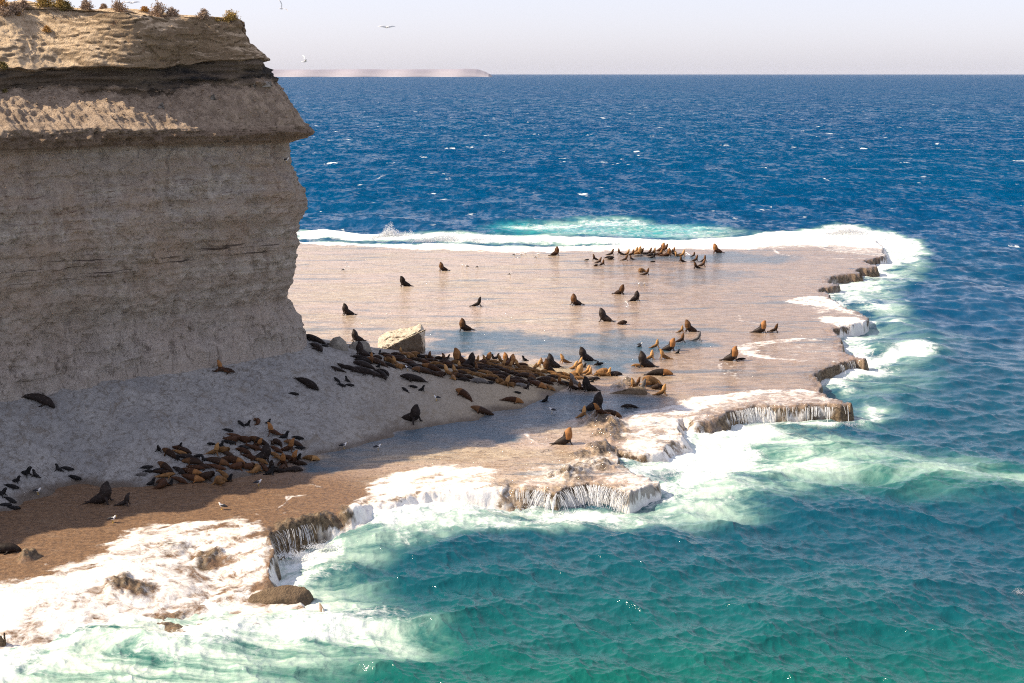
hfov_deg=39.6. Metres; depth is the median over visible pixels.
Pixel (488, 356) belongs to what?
sea lion
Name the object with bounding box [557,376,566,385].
sea lion
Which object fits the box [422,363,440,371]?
sea lion
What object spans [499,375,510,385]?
sea lion
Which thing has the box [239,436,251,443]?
sea lion
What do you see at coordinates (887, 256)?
waterfall
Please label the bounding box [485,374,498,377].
sea lion
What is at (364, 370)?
sea lion
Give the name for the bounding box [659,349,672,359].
sea lion
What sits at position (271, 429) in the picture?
sea lion
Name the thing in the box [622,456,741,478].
spray
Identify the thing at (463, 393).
sea lion
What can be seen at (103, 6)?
scrub bush
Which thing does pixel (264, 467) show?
sea lion
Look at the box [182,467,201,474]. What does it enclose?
sea lion
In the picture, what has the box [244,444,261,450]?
sea lion
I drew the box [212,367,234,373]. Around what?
sea lion
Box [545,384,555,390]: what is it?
sea lion
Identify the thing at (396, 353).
sea lion
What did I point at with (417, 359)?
sea lion
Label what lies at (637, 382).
sea lion
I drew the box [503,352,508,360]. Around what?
sea lion
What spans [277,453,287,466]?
sea lion
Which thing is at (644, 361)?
sea lion
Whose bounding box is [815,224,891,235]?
spray
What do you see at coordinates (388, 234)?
spray
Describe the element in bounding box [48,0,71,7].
scrub bush
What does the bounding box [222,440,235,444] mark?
sea lion
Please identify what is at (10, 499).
sea lion
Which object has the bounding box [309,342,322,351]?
sea lion
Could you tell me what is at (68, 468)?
sea lion
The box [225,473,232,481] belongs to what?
sea lion
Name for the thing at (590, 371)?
sea lion
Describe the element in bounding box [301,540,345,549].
spray
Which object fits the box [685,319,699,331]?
sea lion
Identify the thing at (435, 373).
sea lion
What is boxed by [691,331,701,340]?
sea lion
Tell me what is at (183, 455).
sea lion
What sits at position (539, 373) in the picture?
sea lion
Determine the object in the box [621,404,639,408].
sea lion
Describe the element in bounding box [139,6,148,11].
scrub bush
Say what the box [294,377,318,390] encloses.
sea lion
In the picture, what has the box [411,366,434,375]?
sea lion
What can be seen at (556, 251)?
sea lion
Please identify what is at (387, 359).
sea lion
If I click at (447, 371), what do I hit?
sea lion
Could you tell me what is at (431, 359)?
sea lion
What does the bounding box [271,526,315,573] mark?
waterfall
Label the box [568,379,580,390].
sea lion
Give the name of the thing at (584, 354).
sea lion
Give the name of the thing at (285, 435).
sea lion
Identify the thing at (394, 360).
sea lion
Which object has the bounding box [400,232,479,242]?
spray
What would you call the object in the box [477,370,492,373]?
sea lion
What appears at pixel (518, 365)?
sea lion
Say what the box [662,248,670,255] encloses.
sea lion
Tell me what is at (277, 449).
sea lion
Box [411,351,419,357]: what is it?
sea lion
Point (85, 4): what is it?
scrub bush
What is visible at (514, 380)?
sea lion
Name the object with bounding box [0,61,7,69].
scrub bush
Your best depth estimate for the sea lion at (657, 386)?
151.56 m
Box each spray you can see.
[278,545,315,558]
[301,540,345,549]
[352,221,416,240]
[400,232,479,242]
[452,236,493,242]
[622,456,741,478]
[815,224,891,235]
[822,420,863,427]
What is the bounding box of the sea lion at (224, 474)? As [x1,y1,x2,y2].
[217,470,228,477]
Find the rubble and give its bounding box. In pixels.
[1,77,295,120]
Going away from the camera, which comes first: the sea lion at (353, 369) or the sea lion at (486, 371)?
the sea lion at (353, 369)
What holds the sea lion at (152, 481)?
on the rock shelf
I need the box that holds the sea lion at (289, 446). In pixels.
[281,438,294,452]
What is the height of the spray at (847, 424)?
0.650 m
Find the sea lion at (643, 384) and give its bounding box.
[639,378,645,389]
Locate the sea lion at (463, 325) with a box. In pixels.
[459,318,474,330]
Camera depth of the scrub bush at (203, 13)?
135.07 m
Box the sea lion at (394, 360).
[392,356,397,363]
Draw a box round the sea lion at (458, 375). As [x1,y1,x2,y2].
[450,372,466,377]
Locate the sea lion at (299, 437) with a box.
[292,436,303,439]
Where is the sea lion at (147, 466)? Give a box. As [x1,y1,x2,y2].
[139,465,152,468]
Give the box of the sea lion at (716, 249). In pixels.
[713,243,724,252]
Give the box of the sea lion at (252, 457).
[241,454,256,460]
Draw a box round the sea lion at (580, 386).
[577,382,584,390]
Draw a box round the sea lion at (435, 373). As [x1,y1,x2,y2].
[432,371,441,376]
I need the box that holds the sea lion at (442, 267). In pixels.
[439,262,447,270]
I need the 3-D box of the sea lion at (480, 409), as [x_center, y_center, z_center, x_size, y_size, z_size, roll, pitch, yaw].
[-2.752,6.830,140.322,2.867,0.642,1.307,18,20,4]
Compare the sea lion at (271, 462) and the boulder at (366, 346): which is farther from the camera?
the boulder at (366, 346)
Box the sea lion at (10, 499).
[4,496,16,502]
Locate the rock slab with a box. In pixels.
[610,386,646,394]
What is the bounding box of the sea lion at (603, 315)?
[598,308,613,321]
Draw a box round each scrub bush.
[0,0,9,6]
[0,2,14,16]
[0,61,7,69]
[9,0,24,14]
[19,0,29,8]
[34,0,54,7]
[42,25,51,32]
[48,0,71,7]
[56,0,74,10]
[79,0,95,9]
[99,4,107,8]
[111,0,128,11]
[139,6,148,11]
[148,0,171,17]
[166,6,178,16]
[195,8,212,19]
[221,9,240,21]
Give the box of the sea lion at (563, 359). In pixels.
[560,354,571,363]
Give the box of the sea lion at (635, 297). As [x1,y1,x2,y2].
[628,290,639,301]
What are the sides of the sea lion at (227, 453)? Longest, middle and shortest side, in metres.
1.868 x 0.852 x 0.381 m
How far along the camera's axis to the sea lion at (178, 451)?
120.28 m
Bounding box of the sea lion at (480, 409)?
[470,405,493,414]
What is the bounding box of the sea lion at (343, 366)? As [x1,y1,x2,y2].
[337,363,349,369]
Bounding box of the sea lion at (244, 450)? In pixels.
[235,447,251,454]
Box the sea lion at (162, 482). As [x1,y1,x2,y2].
[152,478,170,488]
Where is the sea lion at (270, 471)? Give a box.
[263,465,274,475]
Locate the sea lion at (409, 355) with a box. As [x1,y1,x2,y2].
[406,353,414,357]
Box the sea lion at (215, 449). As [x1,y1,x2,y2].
[206,442,219,456]
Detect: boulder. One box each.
[0,633,5,646]
[248,585,313,605]
[329,336,348,350]
[349,341,371,351]
[378,324,425,353]
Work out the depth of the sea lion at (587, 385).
150.65 m
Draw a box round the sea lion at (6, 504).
[0,503,11,507]
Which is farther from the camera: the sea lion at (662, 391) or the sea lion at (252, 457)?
the sea lion at (662, 391)
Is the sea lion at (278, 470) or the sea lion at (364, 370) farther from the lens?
the sea lion at (364, 370)
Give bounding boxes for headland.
[272,69,491,76]
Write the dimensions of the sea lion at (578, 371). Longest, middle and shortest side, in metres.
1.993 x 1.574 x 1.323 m
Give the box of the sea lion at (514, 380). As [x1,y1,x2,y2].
[510,379,520,382]
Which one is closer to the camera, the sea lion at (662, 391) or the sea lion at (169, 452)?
the sea lion at (169, 452)
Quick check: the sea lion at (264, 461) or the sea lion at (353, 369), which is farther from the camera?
the sea lion at (353, 369)
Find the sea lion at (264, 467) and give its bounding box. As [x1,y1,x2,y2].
[258,462,269,471]
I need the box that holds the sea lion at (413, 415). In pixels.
[401,404,422,424]
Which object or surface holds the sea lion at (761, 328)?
on the rock shelf
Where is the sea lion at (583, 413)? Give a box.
[575,405,585,417]
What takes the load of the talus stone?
on the cliff
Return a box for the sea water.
[0,74,1023,682]
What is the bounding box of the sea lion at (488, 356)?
[482,352,491,359]
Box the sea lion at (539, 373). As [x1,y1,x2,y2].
[533,372,545,375]
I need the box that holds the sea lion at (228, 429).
[222,428,233,432]
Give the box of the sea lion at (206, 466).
[198,464,211,470]
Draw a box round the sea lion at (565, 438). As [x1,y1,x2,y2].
[549,427,572,444]
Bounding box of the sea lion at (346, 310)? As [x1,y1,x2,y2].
[342,303,356,315]
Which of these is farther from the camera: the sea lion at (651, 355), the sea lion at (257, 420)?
the sea lion at (651, 355)
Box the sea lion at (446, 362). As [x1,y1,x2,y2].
[441,361,453,364]
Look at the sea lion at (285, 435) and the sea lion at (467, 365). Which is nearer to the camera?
the sea lion at (285, 435)
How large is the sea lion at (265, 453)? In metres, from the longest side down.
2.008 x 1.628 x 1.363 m
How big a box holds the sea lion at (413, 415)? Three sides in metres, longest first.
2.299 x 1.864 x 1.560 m
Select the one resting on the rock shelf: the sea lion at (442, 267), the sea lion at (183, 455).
the sea lion at (442, 267)
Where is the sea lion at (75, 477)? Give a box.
[68,475,81,480]
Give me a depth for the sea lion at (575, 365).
161.74 m
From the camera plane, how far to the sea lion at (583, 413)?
139.20 m
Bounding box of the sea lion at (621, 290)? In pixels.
[612,284,624,294]
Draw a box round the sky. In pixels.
[7,0,1023,73]
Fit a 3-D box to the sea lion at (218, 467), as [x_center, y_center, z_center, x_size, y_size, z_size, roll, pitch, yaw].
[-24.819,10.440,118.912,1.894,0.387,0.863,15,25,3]
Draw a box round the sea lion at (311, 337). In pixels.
[306,334,325,343]
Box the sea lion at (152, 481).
[146,477,155,485]
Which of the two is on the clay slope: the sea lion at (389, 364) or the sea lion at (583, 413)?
the sea lion at (389, 364)
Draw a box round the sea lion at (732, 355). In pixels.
[719,346,737,361]
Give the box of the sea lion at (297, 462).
[290,460,306,465]
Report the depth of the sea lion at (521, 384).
149.54 m
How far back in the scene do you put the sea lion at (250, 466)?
119.53 m
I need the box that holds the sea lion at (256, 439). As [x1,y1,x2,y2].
[249,436,266,444]
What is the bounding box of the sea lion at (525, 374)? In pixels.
[513,372,535,378]
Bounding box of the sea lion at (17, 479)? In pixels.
[12,475,20,483]
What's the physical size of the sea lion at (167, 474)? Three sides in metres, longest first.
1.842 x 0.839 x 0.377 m
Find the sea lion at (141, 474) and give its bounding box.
[134,472,146,475]
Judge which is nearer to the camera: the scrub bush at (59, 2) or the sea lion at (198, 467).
the sea lion at (198, 467)
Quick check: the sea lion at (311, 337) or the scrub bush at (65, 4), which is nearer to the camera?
the scrub bush at (65, 4)
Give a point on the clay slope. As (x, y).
(45, 434)
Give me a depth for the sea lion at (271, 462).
120.01 m
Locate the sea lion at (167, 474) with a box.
[155,472,174,478]
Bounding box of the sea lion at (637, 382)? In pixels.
[628,377,640,385]
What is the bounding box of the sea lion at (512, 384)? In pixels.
[508,382,515,387]
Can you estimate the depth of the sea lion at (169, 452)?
119.81 m
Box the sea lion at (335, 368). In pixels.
[330,366,345,372]
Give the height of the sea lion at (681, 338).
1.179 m
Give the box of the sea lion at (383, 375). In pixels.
[373,369,387,379]
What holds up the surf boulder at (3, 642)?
on the rock shelf
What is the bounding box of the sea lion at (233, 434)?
[225,433,240,436]
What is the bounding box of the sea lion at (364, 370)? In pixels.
[354,366,372,375]
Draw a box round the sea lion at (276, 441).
[270,438,281,447]
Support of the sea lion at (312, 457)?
on the rock shelf
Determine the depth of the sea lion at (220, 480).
116.49 m
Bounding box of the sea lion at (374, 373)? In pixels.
[371,371,380,376]
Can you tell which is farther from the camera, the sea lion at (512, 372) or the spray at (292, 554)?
the sea lion at (512, 372)
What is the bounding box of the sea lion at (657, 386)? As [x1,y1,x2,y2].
[650,384,662,389]
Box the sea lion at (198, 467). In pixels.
[185,465,204,469]
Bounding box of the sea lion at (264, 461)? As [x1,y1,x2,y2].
[255,458,267,464]
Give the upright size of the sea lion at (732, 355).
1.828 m
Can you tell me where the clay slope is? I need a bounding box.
[0,339,582,511]
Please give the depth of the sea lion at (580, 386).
151.32 m
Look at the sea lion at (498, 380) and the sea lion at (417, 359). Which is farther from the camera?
the sea lion at (417, 359)
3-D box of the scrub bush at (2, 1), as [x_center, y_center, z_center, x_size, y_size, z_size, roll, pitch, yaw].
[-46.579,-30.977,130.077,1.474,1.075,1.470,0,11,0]
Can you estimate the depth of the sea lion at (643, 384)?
151.07 m
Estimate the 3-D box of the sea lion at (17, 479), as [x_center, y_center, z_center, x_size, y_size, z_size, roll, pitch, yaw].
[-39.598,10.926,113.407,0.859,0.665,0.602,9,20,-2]
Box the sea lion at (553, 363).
[547,353,563,367]
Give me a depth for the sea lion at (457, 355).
152.82 m
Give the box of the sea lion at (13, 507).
[8,505,20,509]
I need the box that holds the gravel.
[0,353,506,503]
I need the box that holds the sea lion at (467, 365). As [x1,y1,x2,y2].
[460,364,473,367]
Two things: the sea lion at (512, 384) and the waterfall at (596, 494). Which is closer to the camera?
the waterfall at (596, 494)
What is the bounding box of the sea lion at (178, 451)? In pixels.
[172,449,186,453]
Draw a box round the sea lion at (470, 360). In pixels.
[462,352,474,366]
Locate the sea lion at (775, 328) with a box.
[767,323,777,332]
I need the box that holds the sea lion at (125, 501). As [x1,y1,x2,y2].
[114,492,130,506]
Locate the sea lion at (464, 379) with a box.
[456,377,469,381]
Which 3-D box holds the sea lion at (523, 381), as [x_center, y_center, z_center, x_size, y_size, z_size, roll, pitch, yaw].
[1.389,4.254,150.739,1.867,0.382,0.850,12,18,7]
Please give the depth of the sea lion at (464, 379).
147.24 m
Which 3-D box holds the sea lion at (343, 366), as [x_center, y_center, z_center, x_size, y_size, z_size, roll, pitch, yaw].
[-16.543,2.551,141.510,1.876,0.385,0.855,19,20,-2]
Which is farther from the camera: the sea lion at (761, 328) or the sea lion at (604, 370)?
the sea lion at (761, 328)
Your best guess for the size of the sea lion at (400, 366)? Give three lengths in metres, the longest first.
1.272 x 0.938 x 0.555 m
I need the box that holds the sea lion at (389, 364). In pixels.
[384,362,395,368]
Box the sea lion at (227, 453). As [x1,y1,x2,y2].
[221,451,233,455]
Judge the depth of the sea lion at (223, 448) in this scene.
121.04 m
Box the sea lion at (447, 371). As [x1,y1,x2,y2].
[444,364,451,374]
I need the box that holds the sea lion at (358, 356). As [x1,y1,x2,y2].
[350,355,369,360]
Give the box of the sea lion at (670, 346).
[658,338,675,350]
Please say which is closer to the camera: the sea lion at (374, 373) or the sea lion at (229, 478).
the sea lion at (229, 478)
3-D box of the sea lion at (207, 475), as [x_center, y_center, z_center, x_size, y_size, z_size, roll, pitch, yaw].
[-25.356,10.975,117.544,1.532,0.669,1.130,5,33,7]
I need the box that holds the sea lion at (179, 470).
[172,466,185,473]
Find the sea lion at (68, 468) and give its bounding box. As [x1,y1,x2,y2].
[61,466,73,471]
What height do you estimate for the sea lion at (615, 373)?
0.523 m
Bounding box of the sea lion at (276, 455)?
[271,451,279,459]
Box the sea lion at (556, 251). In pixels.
[549,246,559,255]
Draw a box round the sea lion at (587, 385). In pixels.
[582,376,599,391]
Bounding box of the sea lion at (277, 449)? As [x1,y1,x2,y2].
[270,445,282,452]
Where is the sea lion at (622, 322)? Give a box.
[617,320,626,324]
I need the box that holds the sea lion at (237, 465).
[227,461,243,470]
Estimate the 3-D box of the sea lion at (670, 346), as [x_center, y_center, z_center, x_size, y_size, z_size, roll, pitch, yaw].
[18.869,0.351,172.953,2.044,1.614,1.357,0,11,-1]
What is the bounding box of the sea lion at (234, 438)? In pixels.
[222,436,238,444]
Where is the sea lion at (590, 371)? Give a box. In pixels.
[583,367,592,375]
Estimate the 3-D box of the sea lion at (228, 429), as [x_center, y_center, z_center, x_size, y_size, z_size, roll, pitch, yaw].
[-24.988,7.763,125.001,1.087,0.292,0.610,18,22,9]
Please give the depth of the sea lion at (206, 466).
118.53 m
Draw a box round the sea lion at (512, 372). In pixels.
[506,371,517,374]
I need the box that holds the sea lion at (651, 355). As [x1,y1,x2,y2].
[647,350,654,359]
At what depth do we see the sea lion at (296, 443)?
125.71 m
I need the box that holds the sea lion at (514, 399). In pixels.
[500,396,523,403]
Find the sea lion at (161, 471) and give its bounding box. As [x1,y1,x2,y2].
[150,469,169,473]
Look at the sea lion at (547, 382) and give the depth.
152.01 m
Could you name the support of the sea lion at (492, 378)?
on the clay slope
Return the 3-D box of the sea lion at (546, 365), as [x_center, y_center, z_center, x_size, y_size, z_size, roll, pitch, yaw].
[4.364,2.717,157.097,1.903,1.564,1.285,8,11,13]
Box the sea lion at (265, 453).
[250,443,270,462]
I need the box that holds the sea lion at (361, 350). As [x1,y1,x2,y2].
[356,341,369,356]
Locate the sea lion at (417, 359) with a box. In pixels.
[409,357,421,361]
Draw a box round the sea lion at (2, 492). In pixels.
[0,487,7,497]
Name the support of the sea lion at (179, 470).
on the clay slope
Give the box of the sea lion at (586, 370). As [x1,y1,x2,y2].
[582,365,589,373]
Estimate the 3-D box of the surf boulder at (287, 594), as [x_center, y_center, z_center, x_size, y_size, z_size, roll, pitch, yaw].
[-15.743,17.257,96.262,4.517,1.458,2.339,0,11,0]
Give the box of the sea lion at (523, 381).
[518,379,531,385]
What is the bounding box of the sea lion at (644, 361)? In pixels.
[638,351,655,367]
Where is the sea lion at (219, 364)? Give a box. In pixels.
[216,360,230,373]
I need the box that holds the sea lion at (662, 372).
[644,369,672,375]
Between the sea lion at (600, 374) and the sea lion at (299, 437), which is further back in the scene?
the sea lion at (600, 374)
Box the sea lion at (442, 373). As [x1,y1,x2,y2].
[437,371,445,376]
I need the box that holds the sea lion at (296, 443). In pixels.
[284,439,305,447]
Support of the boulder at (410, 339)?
on the clay slope
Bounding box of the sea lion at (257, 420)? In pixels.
[253,418,259,424]
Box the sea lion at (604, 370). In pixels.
[594,368,607,373]
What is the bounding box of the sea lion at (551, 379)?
[536,376,556,381]
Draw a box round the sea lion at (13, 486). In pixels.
[4,484,18,489]
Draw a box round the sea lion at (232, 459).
[221,455,244,463]
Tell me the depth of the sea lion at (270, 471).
119.23 m
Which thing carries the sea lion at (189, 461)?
on the clay slope
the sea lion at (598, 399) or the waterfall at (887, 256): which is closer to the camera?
the sea lion at (598, 399)
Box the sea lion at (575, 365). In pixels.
[569,361,577,368]
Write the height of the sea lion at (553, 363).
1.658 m
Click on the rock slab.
(638, 390)
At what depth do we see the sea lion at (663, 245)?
269.14 m
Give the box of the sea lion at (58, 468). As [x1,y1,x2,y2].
[55,463,63,471]
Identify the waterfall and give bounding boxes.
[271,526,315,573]
[515,484,628,515]
[711,405,848,424]
[882,250,890,261]
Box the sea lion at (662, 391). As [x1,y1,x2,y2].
[652,383,667,395]
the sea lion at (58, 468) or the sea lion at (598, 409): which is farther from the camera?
the sea lion at (598, 409)
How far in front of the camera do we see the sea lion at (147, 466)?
118.03 m
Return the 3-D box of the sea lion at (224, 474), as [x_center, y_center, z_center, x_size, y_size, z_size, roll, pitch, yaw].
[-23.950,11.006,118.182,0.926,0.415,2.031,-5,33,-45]
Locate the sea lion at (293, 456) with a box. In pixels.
[287,450,297,460]
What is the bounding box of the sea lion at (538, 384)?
[528,380,546,388]
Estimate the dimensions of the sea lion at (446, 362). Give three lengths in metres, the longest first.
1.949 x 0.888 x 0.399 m
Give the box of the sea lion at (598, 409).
[593,403,610,415]
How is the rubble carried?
on the cliff
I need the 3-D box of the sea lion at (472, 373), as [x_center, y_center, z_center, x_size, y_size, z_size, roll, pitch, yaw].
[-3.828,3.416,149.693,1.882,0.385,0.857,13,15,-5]
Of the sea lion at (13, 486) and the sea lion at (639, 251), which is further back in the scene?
the sea lion at (639, 251)
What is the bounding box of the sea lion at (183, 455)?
[178,453,192,457]
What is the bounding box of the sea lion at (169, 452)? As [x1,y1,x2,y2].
[162,448,178,460]
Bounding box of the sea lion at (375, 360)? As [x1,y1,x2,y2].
[367,357,389,367]
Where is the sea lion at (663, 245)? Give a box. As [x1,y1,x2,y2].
[656,242,665,250]
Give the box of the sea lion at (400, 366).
[394,363,404,369]
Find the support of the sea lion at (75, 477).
on the clay slope
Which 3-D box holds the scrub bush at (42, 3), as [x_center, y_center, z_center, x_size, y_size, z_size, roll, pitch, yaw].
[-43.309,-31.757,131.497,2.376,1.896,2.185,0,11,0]
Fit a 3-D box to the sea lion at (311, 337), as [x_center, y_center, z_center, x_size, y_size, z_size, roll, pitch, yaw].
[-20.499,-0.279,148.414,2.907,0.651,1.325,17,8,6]
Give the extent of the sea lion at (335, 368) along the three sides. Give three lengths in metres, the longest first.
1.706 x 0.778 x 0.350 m
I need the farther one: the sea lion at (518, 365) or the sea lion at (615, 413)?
the sea lion at (518, 365)
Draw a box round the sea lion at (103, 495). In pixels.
[83,481,112,504]
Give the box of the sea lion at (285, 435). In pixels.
[279,431,289,438]
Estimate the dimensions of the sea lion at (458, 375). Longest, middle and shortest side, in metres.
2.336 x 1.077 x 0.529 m
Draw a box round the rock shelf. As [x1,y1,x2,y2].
[0,238,886,648]
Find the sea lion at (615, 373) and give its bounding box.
[609,371,622,375]
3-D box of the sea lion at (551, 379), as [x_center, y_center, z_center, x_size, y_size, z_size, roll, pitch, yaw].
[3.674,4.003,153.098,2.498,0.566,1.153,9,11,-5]
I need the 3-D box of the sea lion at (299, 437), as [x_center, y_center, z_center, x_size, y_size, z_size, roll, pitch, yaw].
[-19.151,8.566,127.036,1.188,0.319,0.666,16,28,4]
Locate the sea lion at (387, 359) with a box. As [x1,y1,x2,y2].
[383,356,393,364]
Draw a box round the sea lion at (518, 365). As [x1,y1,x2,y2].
[515,359,522,367]
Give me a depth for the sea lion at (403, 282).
224.84 m
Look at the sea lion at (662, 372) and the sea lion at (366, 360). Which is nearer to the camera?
the sea lion at (366, 360)
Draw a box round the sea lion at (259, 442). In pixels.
[253,438,262,446]
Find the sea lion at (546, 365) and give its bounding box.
[543,358,555,371]
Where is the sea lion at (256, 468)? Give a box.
[246,463,262,472]
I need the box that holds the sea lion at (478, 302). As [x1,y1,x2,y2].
[469,297,481,306]
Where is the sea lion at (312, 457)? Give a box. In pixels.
[302,455,319,460]
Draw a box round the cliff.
[0,0,314,401]
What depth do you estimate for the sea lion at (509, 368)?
155.18 m
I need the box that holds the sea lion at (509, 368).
[503,366,514,370]
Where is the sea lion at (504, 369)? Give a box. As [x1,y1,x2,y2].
[497,368,509,371]
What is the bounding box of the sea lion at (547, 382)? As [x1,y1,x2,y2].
[537,380,553,384]
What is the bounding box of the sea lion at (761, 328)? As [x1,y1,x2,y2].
[750,320,765,332]
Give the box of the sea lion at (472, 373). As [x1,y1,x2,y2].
[467,371,483,377]
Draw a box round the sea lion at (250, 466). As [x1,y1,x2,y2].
[242,462,254,469]
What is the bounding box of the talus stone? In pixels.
[262,81,271,86]
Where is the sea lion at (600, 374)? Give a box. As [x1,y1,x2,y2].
[593,372,612,376]
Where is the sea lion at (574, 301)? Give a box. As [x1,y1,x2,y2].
[571,293,584,305]
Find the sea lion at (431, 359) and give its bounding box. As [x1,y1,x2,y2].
[425,358,437,360]
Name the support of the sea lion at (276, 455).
on the clay slope
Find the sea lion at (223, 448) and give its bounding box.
[219,446,229,451]
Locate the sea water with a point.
(882, 542)
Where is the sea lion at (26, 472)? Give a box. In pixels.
[21,466,31,477]
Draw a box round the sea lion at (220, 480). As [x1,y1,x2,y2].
[211,475,226,485]
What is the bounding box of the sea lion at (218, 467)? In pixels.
[205,463,225,469]
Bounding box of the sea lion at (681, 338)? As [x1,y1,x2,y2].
[675,333,685,342]
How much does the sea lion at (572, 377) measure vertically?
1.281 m
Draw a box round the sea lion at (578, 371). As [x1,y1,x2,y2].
[570,364,582,375]
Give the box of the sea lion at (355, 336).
[351,329,365,341]
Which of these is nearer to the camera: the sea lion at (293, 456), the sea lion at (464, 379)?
the sea lion at (293, 456)
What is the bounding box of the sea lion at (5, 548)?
[0,543,21,554]
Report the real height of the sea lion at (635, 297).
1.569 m
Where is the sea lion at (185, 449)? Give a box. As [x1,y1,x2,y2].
[178,446,191,453]
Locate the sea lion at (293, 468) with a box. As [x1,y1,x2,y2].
[284,466,302,471]
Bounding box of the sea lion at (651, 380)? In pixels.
[640,375,661,386]
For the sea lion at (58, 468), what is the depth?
116.97 m
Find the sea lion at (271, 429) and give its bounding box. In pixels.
[267,422,282,436]
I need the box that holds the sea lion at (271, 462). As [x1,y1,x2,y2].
[268,460,276,468]
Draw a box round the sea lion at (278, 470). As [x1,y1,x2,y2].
[265,468,285,472]
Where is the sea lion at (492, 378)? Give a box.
[484,377,496,380]
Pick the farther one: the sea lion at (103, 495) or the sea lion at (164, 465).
the sea lion at (164, 465)
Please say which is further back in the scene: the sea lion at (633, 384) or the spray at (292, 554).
the sea lion at (633, 384)
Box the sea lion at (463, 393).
[455,388,473,401]
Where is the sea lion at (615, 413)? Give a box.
[605,409,621,416]
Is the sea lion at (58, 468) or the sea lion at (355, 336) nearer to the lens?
the sea lion at (58, 468)
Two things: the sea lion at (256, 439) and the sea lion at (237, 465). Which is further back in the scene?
the sea lion at (256, 439)
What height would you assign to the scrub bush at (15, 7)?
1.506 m
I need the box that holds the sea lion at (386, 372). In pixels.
[377,369,388,375]
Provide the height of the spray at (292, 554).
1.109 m
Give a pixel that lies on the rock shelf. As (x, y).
(180, 550)
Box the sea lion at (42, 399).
[21,393,54,407]
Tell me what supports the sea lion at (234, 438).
on the clay slope
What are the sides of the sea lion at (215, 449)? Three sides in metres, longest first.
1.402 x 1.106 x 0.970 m
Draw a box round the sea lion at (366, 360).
[354,358,373,364]
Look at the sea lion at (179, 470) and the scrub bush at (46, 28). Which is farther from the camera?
the scrub bush at (46, 28)
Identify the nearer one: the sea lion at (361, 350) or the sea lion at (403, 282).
the sea lion at (361, 350)
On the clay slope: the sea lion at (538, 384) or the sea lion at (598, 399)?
the sea lion at (538, 384)
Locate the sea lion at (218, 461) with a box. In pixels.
[201,457,229,465]
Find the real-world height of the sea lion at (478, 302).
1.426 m
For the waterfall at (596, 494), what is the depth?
115.45 m
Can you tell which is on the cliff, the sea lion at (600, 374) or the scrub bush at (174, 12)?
the scrub bush at (174, 12)
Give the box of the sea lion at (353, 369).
[346,365,360,372]
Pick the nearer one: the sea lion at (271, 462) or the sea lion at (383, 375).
the sea lion at (271, 462)
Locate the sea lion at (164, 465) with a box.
[157,461,173,472]
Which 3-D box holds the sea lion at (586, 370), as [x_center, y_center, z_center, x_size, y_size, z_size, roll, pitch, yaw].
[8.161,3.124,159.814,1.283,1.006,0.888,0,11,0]
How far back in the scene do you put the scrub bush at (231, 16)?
135.69 m
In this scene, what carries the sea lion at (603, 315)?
on the rock shelf
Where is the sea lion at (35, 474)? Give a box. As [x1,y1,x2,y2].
[32,469,40,477]
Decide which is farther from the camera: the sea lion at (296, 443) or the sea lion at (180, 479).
the sea lion at (296, 443)
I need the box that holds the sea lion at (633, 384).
[630,378,637,386]
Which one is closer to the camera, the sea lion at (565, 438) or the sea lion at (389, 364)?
the sea lion at (565, 438)
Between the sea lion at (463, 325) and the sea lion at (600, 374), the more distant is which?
the sea lion at (463, 325)
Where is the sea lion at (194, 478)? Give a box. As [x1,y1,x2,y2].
[181,474,204,482]
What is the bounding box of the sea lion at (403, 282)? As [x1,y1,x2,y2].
[400,276,412,286]
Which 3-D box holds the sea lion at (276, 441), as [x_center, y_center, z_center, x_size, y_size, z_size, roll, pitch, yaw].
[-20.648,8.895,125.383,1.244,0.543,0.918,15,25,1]
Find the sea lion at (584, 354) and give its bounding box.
[579,347,596,360]
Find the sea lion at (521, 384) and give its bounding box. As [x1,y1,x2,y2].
[515,383,526,386]
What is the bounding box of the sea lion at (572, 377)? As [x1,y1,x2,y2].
[569,373,582,385]
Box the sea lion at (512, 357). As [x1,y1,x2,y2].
[505,354,515,366]
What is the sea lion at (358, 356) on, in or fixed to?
on the clay slope
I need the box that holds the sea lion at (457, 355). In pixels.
[453,348,471,365]
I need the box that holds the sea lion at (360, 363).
[353,360,374,369]
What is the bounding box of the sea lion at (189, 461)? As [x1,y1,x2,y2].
[181,458,203,464]
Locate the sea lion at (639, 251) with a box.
[634,246,641,253]
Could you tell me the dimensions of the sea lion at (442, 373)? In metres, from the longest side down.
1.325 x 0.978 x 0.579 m
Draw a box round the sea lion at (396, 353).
[391,352,406,358]
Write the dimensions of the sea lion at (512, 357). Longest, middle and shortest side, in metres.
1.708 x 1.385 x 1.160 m
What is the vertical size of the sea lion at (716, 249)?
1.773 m
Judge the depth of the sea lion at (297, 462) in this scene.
122.28 m
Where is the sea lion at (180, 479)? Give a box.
[170,476,186,483]
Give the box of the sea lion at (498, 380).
[495,378,506,385]
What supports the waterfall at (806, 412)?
on the rock shelf
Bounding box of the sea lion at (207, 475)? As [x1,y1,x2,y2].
[199,471,214,481]
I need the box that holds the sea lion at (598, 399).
[586,391,602,410]
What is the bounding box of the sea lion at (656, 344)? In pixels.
[648,339,658,347]
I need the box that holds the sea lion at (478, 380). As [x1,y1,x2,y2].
[470,378,489,383]
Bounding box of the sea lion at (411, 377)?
[400,373,427,382]
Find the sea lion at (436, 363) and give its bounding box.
[430,361,443,364]
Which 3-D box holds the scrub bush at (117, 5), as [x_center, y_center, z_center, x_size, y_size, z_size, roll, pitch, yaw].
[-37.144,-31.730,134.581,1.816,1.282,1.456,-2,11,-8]

